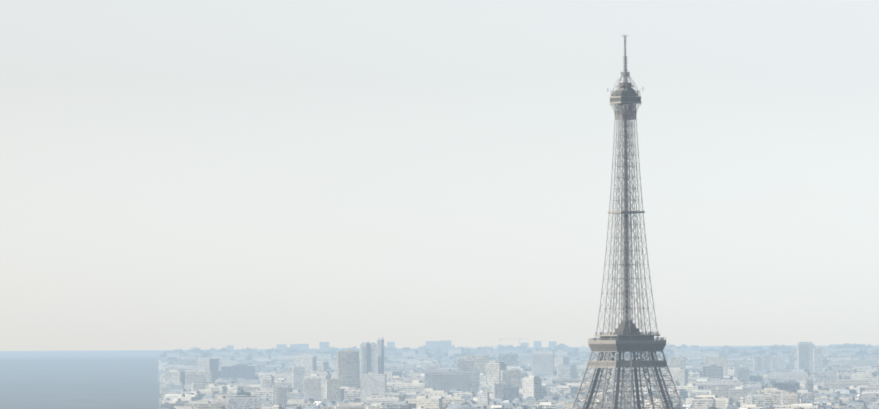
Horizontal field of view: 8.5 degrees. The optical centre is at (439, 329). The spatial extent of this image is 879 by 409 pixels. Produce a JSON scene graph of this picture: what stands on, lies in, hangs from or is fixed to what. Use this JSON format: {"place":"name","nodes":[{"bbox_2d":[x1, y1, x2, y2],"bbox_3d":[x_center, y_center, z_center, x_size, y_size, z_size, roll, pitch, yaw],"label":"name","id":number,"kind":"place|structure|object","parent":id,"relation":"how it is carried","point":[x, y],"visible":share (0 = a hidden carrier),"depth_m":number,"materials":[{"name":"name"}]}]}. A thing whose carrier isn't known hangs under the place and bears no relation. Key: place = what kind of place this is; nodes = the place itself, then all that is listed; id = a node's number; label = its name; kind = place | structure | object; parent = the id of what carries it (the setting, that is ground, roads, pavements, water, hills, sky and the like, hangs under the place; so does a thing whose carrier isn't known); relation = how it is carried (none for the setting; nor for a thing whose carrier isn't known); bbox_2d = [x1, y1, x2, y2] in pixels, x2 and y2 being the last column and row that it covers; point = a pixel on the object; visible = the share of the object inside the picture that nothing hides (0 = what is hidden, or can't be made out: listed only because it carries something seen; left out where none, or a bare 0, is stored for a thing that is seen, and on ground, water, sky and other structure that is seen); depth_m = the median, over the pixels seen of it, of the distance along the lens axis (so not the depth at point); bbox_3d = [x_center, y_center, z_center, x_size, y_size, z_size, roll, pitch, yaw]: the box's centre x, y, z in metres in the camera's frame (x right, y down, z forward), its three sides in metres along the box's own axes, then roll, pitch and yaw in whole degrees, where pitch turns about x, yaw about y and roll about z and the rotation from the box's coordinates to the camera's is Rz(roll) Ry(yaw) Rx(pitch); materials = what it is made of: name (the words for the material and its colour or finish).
{"place":"outdoors","nodes":[
{"label":"outdoors","id":0,"kind":"place"},
{"bbox_2d":[0,345,878,408],"bbox_3d":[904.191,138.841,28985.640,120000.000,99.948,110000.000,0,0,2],"label":"ground","id":1,"kind":"structure","parent":0,"point":[115,379],"depth_m":12884.45,"materials":[{"name":"blue"}]},
{"bbox_2d":[158,337,878,408],"bbox_3d":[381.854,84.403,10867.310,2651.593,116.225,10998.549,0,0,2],"label":"city buildings","id":2,"kind":"structure","parent":1,"relation":"on","point":[855,387],"depth_m":10120.06,"materials":[{"name":"grey concrete"}]},
{"bbox_2d":[159,343,878,359],"bbox_3d":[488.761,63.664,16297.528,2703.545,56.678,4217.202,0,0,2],"label":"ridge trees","id":3,"kind":"object","parent":1,"relation":"on","point":[210,351],"visible":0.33,"depth_m":16082.80,"materials":[{"name":"grey plant"}]},
{"bbox_2d":[572,35,683,408],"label":"lattice tower","id":4,"kind":"structure","parent":1,"relation":"on","point":[628,336],"depth_m":3994.46,"materials":[{"name":"metal"}]},
{"bbox_2d":[444,380,867,408],"bbox_3d":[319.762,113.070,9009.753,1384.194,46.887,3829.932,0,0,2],"label":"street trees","id":5,"kind":"object","parent":1,"relation":"on","point":[771,382],"visible":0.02,"depth_m":8282.94,"materials":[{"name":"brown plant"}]},
{"bbox_2d":[0,0,878,350],"label":"sky","id":6,"kind":"structure","parent":0,"point":[175,174],"materials":[{"name":"white"}]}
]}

